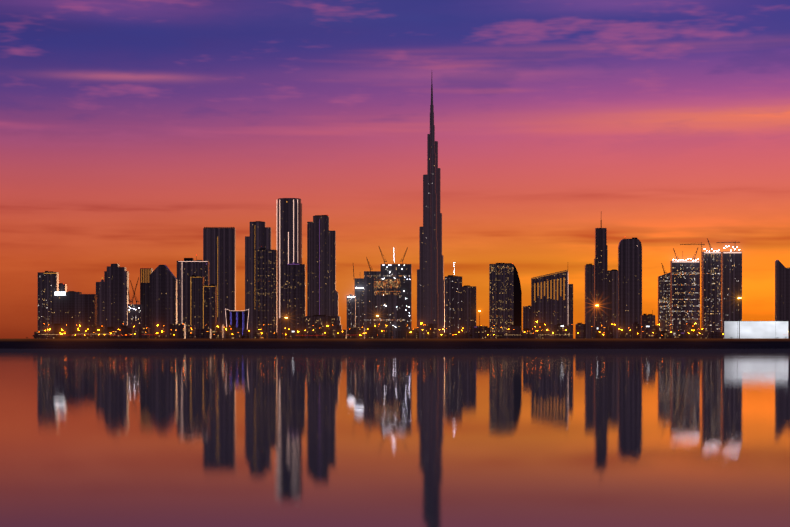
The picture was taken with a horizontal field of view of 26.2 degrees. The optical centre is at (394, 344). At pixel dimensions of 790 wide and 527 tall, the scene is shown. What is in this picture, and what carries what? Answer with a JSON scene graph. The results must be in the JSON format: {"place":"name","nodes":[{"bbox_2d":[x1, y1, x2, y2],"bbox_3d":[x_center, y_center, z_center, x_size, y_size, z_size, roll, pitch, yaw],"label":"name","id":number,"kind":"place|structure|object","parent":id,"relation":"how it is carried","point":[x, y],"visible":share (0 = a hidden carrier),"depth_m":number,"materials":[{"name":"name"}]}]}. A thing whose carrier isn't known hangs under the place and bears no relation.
{"place":"outdoors","nodes":[
{"label":"outdoors","id":0,"kind":"place"},
{"bbox_2d":[0,349,789,526],"bbox_3d":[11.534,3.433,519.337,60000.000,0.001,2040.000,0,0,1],"label":"water","id":1,"kind":"structure","parent":0,"point":[394,437],"depth_m":62.59,"materials":[{"name":"orange liquid"}]},
{"bbox_2d":[17,346,789,348],"bbox_3d":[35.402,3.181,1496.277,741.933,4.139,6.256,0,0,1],"label":"shoreline","id":2,"kind":"structure","parent":1,"relation":"in","point":[360,347],"depth_m":1495.63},
{"bbox_2d":[0,0,789,338],"label":"sky","id":3,"kind":"structure","parent":0,"point":[130,129],"materials":[{"name":"orange"}]},
{"bbox_2d":[680,242,704,328],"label":"crane","id":4,"kind":"object","parent":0,"point":[701,269],"visible":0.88,"depth_m":4679.95,"materials":[{"name":"grey metal"}]},
{"bbox_3d":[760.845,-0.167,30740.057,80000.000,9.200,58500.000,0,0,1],"label":"land","id":5,"kind":"structure","parent":0,"visible":0},
{"bbox_2d":[34,332,49,338],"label":"building","id":6,"kind":"structure","parent":5,"relation":"on","point":[38,336],"depth_m":3415.89,"materials":[{"name":"black"}]},
{"bbox_2d":[38,271,58,338],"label":"tower","id":7,"kind":"structure","parent":5,"relation":"on","point":[48,282],"depth_m":5026.66,"materials":[{"name":"black glass"}]},
{"bbox_2d":[51,324,66,338],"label":"building","id":8,"kind":"structure","parent":5,"relation":"on","point":[56,328],"depth_m":3251.02,"materials":[{"name":"black"}]},
{"bbox_2d":[59,283,66,291],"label":"tower","id":9,"kind":"structure","parent":5,"relation":"on","point":[62,287],"depth_m":5226.60,"materials":[{"name":"black"}]},
{"bbox_2d":[51,291,96,338],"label":"building","id":10,"kind":"structure","parent":5,"relation":"on","point":[73,310],"depth_m":3818.57,"materials":[{"name":"black"}]},
{"bbox_2d":[71,331,80,338],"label":"building","id":11,"kind":"structure","parent":5,"relation":"on","point":[74,334],"depth_m":3084.28,"materials":[{"name":"black"}]},
{"bbox_2d":[84,334,93,338],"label":"building","id":12,"kind":"structure","parent":5,"relation":"on","point":[90,336],"depth_m":3284.79,"materials":[{"name":"black"}]},
{"bbox_2d":[94,325,104,338],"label":"building","id":13,"kind":"structure","parent":5,"relation":"on","point":[100,333],"depth_m":3086.67,"materials":[{"name":"black"}]},
{"bbox_2d":[96,277,103,324],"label":"tower","id":14,"kind":"structure","parent":5,"relation":"on","point":[100,300],"depth_m":5223.53,"materials":[{"name":"black"}]},
{"bbox_2d":[105,327,120,338],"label":"building","id":15,"kind":"structure","parent":5,"relation":"on","point":[111,333],"depth_m":3171.46,"materials":[{"name":"black"}]},
{"bbox_2d":[104,264,128,328],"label":"tower","id":16,"kind":"structure","parent":5,"relation":"on","point":[116,287],"depth_m":4820.69,"materials":[{"name":"black glass"}]},
{"bbox_2d":[118,326,133,338],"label":"building","id":17,"kind":"structure","parent":5,"relation":"on","point":[126,331],"depth_m":3302.78,"materials":[{"name":"black"}]},
{"bbox_2d":[128,277,141,338],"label":"building under construction","id":18,"kind":"structure","parent":5,"relation":"on","point":[135,315],"depth_m":4518.04,"materials":[{"name":"black"}]},
{"bbox_2d":[139,327,149,338],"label":"building","id":19,"kind":"structure","parent":5,"relation":"on","point":[142,333],"depth_m":3274.92,"materials":[{"name":"black"}]},
{"bbox_2d":[140,268,152,326],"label":"tower","id":20,"kind":"structure","parent":5,"relation":"on","point":[145,273],"depth_m":5019.29,"materials":[{"name":"black glass"}]},
{"bbox_2d":[154,332,162,338],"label":"building","id":21,"kind":"structure","parent":5,"relation":"on","point":[160,335],"depth_m":3284.36,"materials":[{"name":"black"}]},
{"bbox_2d":[149,265,176,338],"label":"tower","id":22,"kind":"structure","parent":5,"relation":"on","point":[162,297],"depth_m":4616.62,"materials":[{"name":"black glass"}]},
{"bbox_2d":[168,324,185,338],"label":"building","id":23,"kind":"structure","parent":5,"relation":"on","point":[179,328],"depth_m":3257.69,"materials":[{"name":"black"}]},
{"bbox_2d":[186,325,194,338],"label":"building","id":24,"kind":"structure","parent":5,"relation":"on","point":[189,328],"depth_m":3433.24,"materials":[{"name":"black"}]},
{"bbox_2d":[177,255,208,324],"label":"tower","id":25,"kind":"structure","parent":5,"relation":"on","point":[187,268],"depth_m":5016.35,"materials":[{"name":"black glass"}]},
{"bbox_2d":[190,275,203,338],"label":"tower","id":26,"kind":"structure","parent":5,"relation":"on","point":[196,299],"depth_m":4413.61,"materials":[{"name":"black glass"}]},
{"bbox_2d":[196,329,210,338],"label":"building","id":27,"kind":"structure","parent":5,"relation":"on","point":[202,333],"depth_m":3154.81,"materials":[{"name":"black"}]},
{"bbox_2d":[203,284,216,338],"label":"tower","id":28,"kind":"structure","parent":5,"relation":"on","point":[209,307],"depth_m":4312.47,"materials":[{"name":"black"}]},
{"bbox_2d":[213,325,223,338],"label":"building","id":29,"kind":"structure","parent":5,"relation":"on","point":[218,332],"depth_m":3144.74,"materials":[{"name":"black"}]},
{"bbox_2d":[203,227,235,338],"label":"tower","id":30,"kind":"structure","parent":5,"relation":"on","point":[219,249],"depth_m":5615.33,"materials":[{"name":"black"}]},
{"bbox_2d":[226,325,240,338],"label":"building","id":31,"kind":"structure","parent":5,"relation":"on","point":[235,330],"depth_m":3360.71,"materials":[{"name":"black"}]},
{"bbox_2d":[225,308,248,338],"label":"blue pavilion","id":32,"kind":"structure","parent":5,"relation":"on","point":[238,319],"depth_m":3608.71,"materials":[{"name":"black"}]},
{"bbox_2d":[243,329,249,338],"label":"building","id":33,"kind":"structure","parent":5,"relation":"on","point":[246,332],"depth_m":3132.61,"materials":[{"name":"black"}]},
{"bbox_2d":[245,221,271,338],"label":"tower","id":34,"kind":"structure","parent":5,"relation":"on","point":[259,237],"depth_m":5412.39,"materials":[{"name":"black"}]},
{"bbox_2d":[253,332,267,338],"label":"building","id":35,"kind":"structure","parent":5,"relation":"on","point":[261,335],"depth_m":3181.74,"materials":[{"name":"black"}]},
{"bbox_2d":[257,248,276,338],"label":"tower","id":36,"kind":"structure","parent":5,"relation":"on","point":[266,287],"depth_m":4509.31,"materials":[{"name":"black glass"}]},
{"bbox_2d":[270,331,277,338],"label":"building","id":37,"kind":"structure","parent":5,"relation":"on","point":[273,335],"depth_m":3475.44,"materials":[{"name":"black"}]},
{"bbox_2d":[281,330,291,338],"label":"building","id":38,"kind":"structure","parent":5,"relation":"on","point":[289,334],"depth_m":3393.28,"materials":[{"name":"black"}]},
{"bbox_2d":[277,198,301,338],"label":"skyscraper","id":39,"kind":"structure","parent":5,"relation":"on","point":[289,230],"depth_m":5015.99,"materials":[{"name":"black glass"}]},
{"bbox_2d":[281,262,305,329],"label":"tower","id":40,"kind":"structure","parent":5,"relation":"on","point":[293,292],"depth_m":4307.23,"materials":[{"name":"black glass"}]},
{"bbox_2d":[292,329,305,338],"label":"building","id":41,"kind":"structure","parent":5,"relation":"on","point":[296,334],"depth_m":3025.63,"materials":[{"name":"black"}]},
{"bbox_2d":[308,333,316,338],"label":"building","id":42,"kind":"structure","parent":5,"relation":"on","point":[312,335],"depth_m":3004.38,"materials":[{"name":"black"}]},
{"bbox_2d":[315,325,327,338],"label":"building","id":43,"kind":"structure","parent":5,"relation":"on","point":[324,331],"depth_m":3276.55,"materials":[{"name":"black"}]},
{"bbox_2d":[307,215,337,315],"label":"tower","id":44,"kind":"structure","parent":5,"relation":"on","point":[322,295],"depth_m":5406.93,"materials":[{"name":"black glass"}]},
{"bbox_2d":[305,315,340,338],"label":"podium","id":45,"kind":"object","parent":5,"relation":"on","point":[311,322],"visible":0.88,"depth_m":3804.83,"materials":[{"name":"black"}]},
{"bbox_2d":[332,325,341,338],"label":"building","id":46,"kind":"structure","parent":5,"relation":"on","point":[336,329],"depth_m":3301.29,"materials":[{"name":"black"}]},
{"bbox_2d":[342,330,346,338],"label":"building","id":47,"kind":"structure","parent":5,"relation":"on","point":[344,334],"depth_m":3310.55,"materials":[{"name":"black"}]},
{"bbox_2d":[347,294,355,327],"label":"tower","id":48,"kind":"structure","parent":5,"relation":"on","point":[351,310],"depth_m":4804.06,"materials":[{"name":"black glass"}]},
{"bbox_2d":[347,328,364,338],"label":"building","id":49,"kind":"structure","parent":5,"relation":"on","point":[353,333],"depth_m":3483.16,"materials":[{"name":"black"}]},
{"bbox_2d":[353,265,363,327],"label":"tower","id":50,"kind":"structure","parent":5,"relation":"on","point":[359,288],"depth_m":5003.59,"materials":[{"name":"black glass"}]},
{"bbox_2d":[39,324,697,338],"bbox_3d":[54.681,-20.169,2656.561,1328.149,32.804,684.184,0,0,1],"label":"street lamps","id":51,"kind":"object","parent":5,"relation":"on","point":[361,332],"visible":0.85,"depth_m":2847.23,"materials":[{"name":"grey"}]},
{"bbox_2d":[44,324,701,338],"bbox_3d":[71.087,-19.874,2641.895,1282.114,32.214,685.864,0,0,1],"label":"street lamps","id":52,"kind":"object","parent":5,"relation":"on","point":[363,333],"visible":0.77,"depth_m":2681.91,"materials":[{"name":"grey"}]},
{"bbox_2d":[365,327,381,338],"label":"building","id":53,"kind":"structure","parent":5,"relation":"on","point":[370,332],"depth_m":3144.66,"materials":[{"name":"black"}]},
{"bbox_2d":[380,326,391,338],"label":"building","id":54,"kind":"structure","parent":5,"relation":"on","point":[386,332],"depth_m":3468.59,"materials":[{"name":"black"}]},
{"bbox_2d":[364,247,411,338],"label":"building","id":55,"kind":"structure","parent":5,"relation":"on","point":[394,312],"depth_m":4701.28,"materials":[{"name":"black glass"}]},
{"bbox_2d":[374,279,399,294],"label":"site floors","id":56,"kind":"structure","parent":55,"relation":"attached to","point":[387,287],"depth_m":4699.42,"materials":[{"name":"brown"}]},
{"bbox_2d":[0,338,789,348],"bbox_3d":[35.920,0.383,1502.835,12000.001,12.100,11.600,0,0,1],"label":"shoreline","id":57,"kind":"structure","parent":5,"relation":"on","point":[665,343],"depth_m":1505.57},
{"bbox_2d":[396,330,406,338],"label":"building","id":58,"kind":"structure","parent":5,"relation":"on","point":[401,334],"depth_m":3302.09,"materials":[{"name":"black"}]},
{"bbox_2d":[407,329,417,338],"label":"building","id":59,"kind":"structure","parent":5,"relation":"on","point":[414,333],"depth_m":3180.15,"materials":[{"name":"black"}]},
{"bbox_2d":[49,321,788,338],"bbox_3d":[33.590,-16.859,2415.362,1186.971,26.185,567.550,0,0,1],"label":"street lamps","id":60,"kind":"object","parent":5,"relation":"on","point":[422,331],"visible":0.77,"depth_m":2303.45,"materials":[{"name":"grey"}]},
{"bbox_2d":[417,79,444,338],"bbox_3d":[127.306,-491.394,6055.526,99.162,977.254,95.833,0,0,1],"label":"skyscraper","id":61,"kind":"structure","parent":5,"relation":"on","point":[430,292],"depth_m":6052.31,"materials":[{"name":"black glass"}]},
{"bbox_2d":[425,324,436,338],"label":"building","id":62,"kind":"structure","parent":5,"relation":"on","point":[431,333],"depth_m":3387.94,"materials":[{"name":"black"}]},
{"bbox_2d":[438,333,447,338],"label":"building","id":63,"kind":"structure","parent":5,"relation":"on","point":[444,335],"depth_m":3096.45,"materials":[{"name":"black"}]},
{"bbox_2d":[445,275,461,338],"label":"tower","id":64,"kind":"structure","parent":5,"relation":"on","point":[453,303],"depth_m":4996.73,"materials":[{"name":"black glass"}]},
{"bbox_2d":[449,332,463,338],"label":"building","id":65,"kind":"structure","parent":5,"relation":"on","point":[454,336],"depth_m":3068.99,"materials":[{"name":"black"}]},
{"bbox_2d":[463,332,468,338],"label":"building","id":66,"kind":"structure","parent":5,"relation":"on","point":[466,335],"depth_m":3392.84,"materials":[{"name":"black"}]},
{"bbox_2d":[462,285,475,331],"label":"tower","id":67,"kind":"structure","parent":5,"relation":"on","point":[468,305],"depth_m":5295.41,"materials":[{"name":"black glass"}]},
{"bbox_2d":[469,326,484,338],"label":"building","id":68,"kind":"structure","parent":5,"relation":"on","point":[474,331],"depth_m":3319.45,"materials":[{"name":"black"}]},
{"bbox_2d":[483,326,489,338],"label":"building","id":69,"kind":"structure","parent":5,"relation":"on","point":[486,330],"depth_m":3032.34,"materials":[{"name":"black"}]},
{"bbox_2d":[494,334,504,338],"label":"building","id":70,"kind":"structure","parent":5,"relation":"on","point":[496,336],"depth_m":3182.71,"materials":[{"name":"black"}]},
{"bbox_2d":[489,263,521,338],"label":"tower","id":71,"kind":"structure","parent":5,"relation":"on","point":[505,301],"depth_m":4793.43,"materials":[{"name":"black glass"}]},
{"bbox_2d":[508,325,520,338],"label":"building","id":72,"kind":"structure","parent":5,"relation":"on","point":[515,330],"depth_m":3270.60,"materials":[{"name":"black"}]},
{"bbox_2d":[520,328,533,338],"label":"building","id":73,"kind":"structure","parent":5,"relation":"on","point":[527,334],"depth_m":3037.18,"materials":[{"name":"black"}]},
{"bbox_2d":[523,305,531,330],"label":"tower","id":74,"kind":"structure","parent":5,"relation":"on","point":[527,316],"depth_m":4192.64,"materials":[{"name":"black"}]},
{"bbox_2d":[535,323,549,338],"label":"building","id":75,"kind":"structure","parent":5,"relation":"on","point":[543,333],"depth_m":3355.77,"materials":[{"name":"black"}]},
{"bbox_2d":[531,270,572,338],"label":"tower","id":76,"kind":"structure","parent":5,"relation":"on","point":[552,299],"depth_m":4590.52,"materials":[{"name":"black glass"}]},
{"bbox_2d":[554,324,568,338],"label":"building","id":77,"kind":"structure","parent":5,"relation":"on","point":[561,331],"depth_m":3304.84,"materials":[{"name":"black"}]},
{"bbox_2d":[575,323,585,338],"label":"building","id":78,"kind":"structure","parent":5,"relation":"on","point":[580,330],"depth_m":3487.62,"materials":[{"name":"black"}]},
{"bbox_2d":[585,264,593,338],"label":"tower","id":79,"kind":"structure","parent":5,"relation":"on","point":[589,295],"depth_m":5186.32,"materials":[{"name":"black"}]},
{"bbox_2d":[591,327,603,337],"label":"building","id":80,"kind":"structure","parent":5,"relation":"on","point":[593,332],"depth_m":3204.47,"materials":[{"name":"black"}]},
{"bbox_2d":[594,220,607,326],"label":"skyscraper","id":81,"kind":"structure","parent":5,"relation":"on","point":[601,281],"depth_m":4985.96,"materials":[{"name":"black glass"}]},
{"bbox_2d":[604,326,612,337],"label":"building","id":82,"kind":"structure","parent":5,"relation":"on","point":[608,331],"depth_m":3071.60,"materials":[{"name":"black"}]},
{"bbox_2d":[608,269,617,337],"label":"tower","id":83,"kind":"structure","parent":5,"relation":"on","point":[613,297],"depth_m":5084.80,"materials":[{"name":"black"}]},
{"bbox_2d":[618,331,631,337],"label":"building","id":84,"kind":"structure","parent":5,"relation":"on","point":[627,334],"depth_m":3225.46,"materials":[{"name":"black"}]},
{"bbox_2d":[618,238,641,330],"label":"tower","id":85,"kind":"structure","parent":5,"relation":"on","point":[629,282],"depth_m":4884.24,"materials":[{"name":"black glass"}]},
{"bbox_2d":[632,322,640,337],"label":"building","id":86,"kind":"structure","parent":5,"relation":"on","point":[636,327],"depth_m":3104.70,"materials":[{"name":"black"}]},
{"bbox_2d":[641,310,654,337],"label":"building","id":87,"kind":"structure","parent":5,"relation":"on","point":[648,319],"depth_m":4285.10,"materials":[{"name":"black"}]},
{"bbox_2d":[644,325,658,337],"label":"building","id":88,"kind":"structure","parent":5,"relation":"on","point":[649,330],"depth_m":3109.04,"materials":[{"name":"black"}]},
{"bbox_2d":[658,263,669,332],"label":"building","id":89,"kind":"structure","parent":5,"relation":"on","point":[664,301],"depth_m":4981.39,"materials":[{"name":"black glass"}]},
{"bbox_2d":[659,331,672,337],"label":"building","id":90,"kind":"structure","parent":5,"relation":"on","point":[664,334],"depth_m":3270.17,"materials":[{"name":"black"}]},
{"bbox_2d":[675,332,688,337],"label":"building","id":91,"kind":"structure","parent":5,"relation":"on","point":[683,334],"depth_m":3011.69,"materials":[{"name":"black"}]},
{"bbox_2d":[670,248,699,337],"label":"building","id":92,"kind":"structure","parent":5,"relation":"on","point":[684,292],"depth_m":4780.72,"materials":[{"name":"black glass"}]},
{"bbox_2d":[686,323,696,337],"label":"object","id":93,"kind":"structure","parent":5,"relation":"on","point":[689,327],"depth_m":3257.33,"materials":[{"name":"black"}]},
{"bbox_2d":[698,329,709,337],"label":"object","id":94,"kind":"structure","parent":5,"relation":"on","point":[704,333],"depth_m":3348.23,"materials":[{"name":"black"}]},
{"bbox_2d":[702,238,720,331],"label":"building","id":95,"kind":"structure","parent":5,"relation":"on","point":[711,291],"depth_m":4977.98,"materials":[{"name":"black"}]},
{"bbox_2d":[708,332,722,337],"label":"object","id":96,"kind":"structure","parent":5,"relation":"on","point":[715,334],"depth_m":3142.16,"materials":[{"name":"black"}]},
{"bbox_2d":[716,241,741,331],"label":"building","id":97,"kind":"structure","parent":5,"relation":"on","point":[731,277],"depth_m":4976.54,"materials":[{"name":"black"}]},
{"bbox_2d":[738,297,740,337],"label":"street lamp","id":98,"kind":"object","parent":5,"relation":"on","point":[739,316],"visible":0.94,"depth_m":1631.50,"materials":[{"name":"grey metal"}]},
{"bbox_2d":[724,321,787,337],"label":"billboard","id":99,"kind":"object","parent":5,"relation":"on","point":[763,329],"visible":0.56,"depth_m":1691.06,"materials":[{"name":"grey"}]},
{"bbox_2d":[775,260,789,326],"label":"tower","id":100,"kind":"structure","parent":5,"relation":"on","point":[782,292],"depth_m":4574.98,"materials":[{"name":"black"}]}
]}

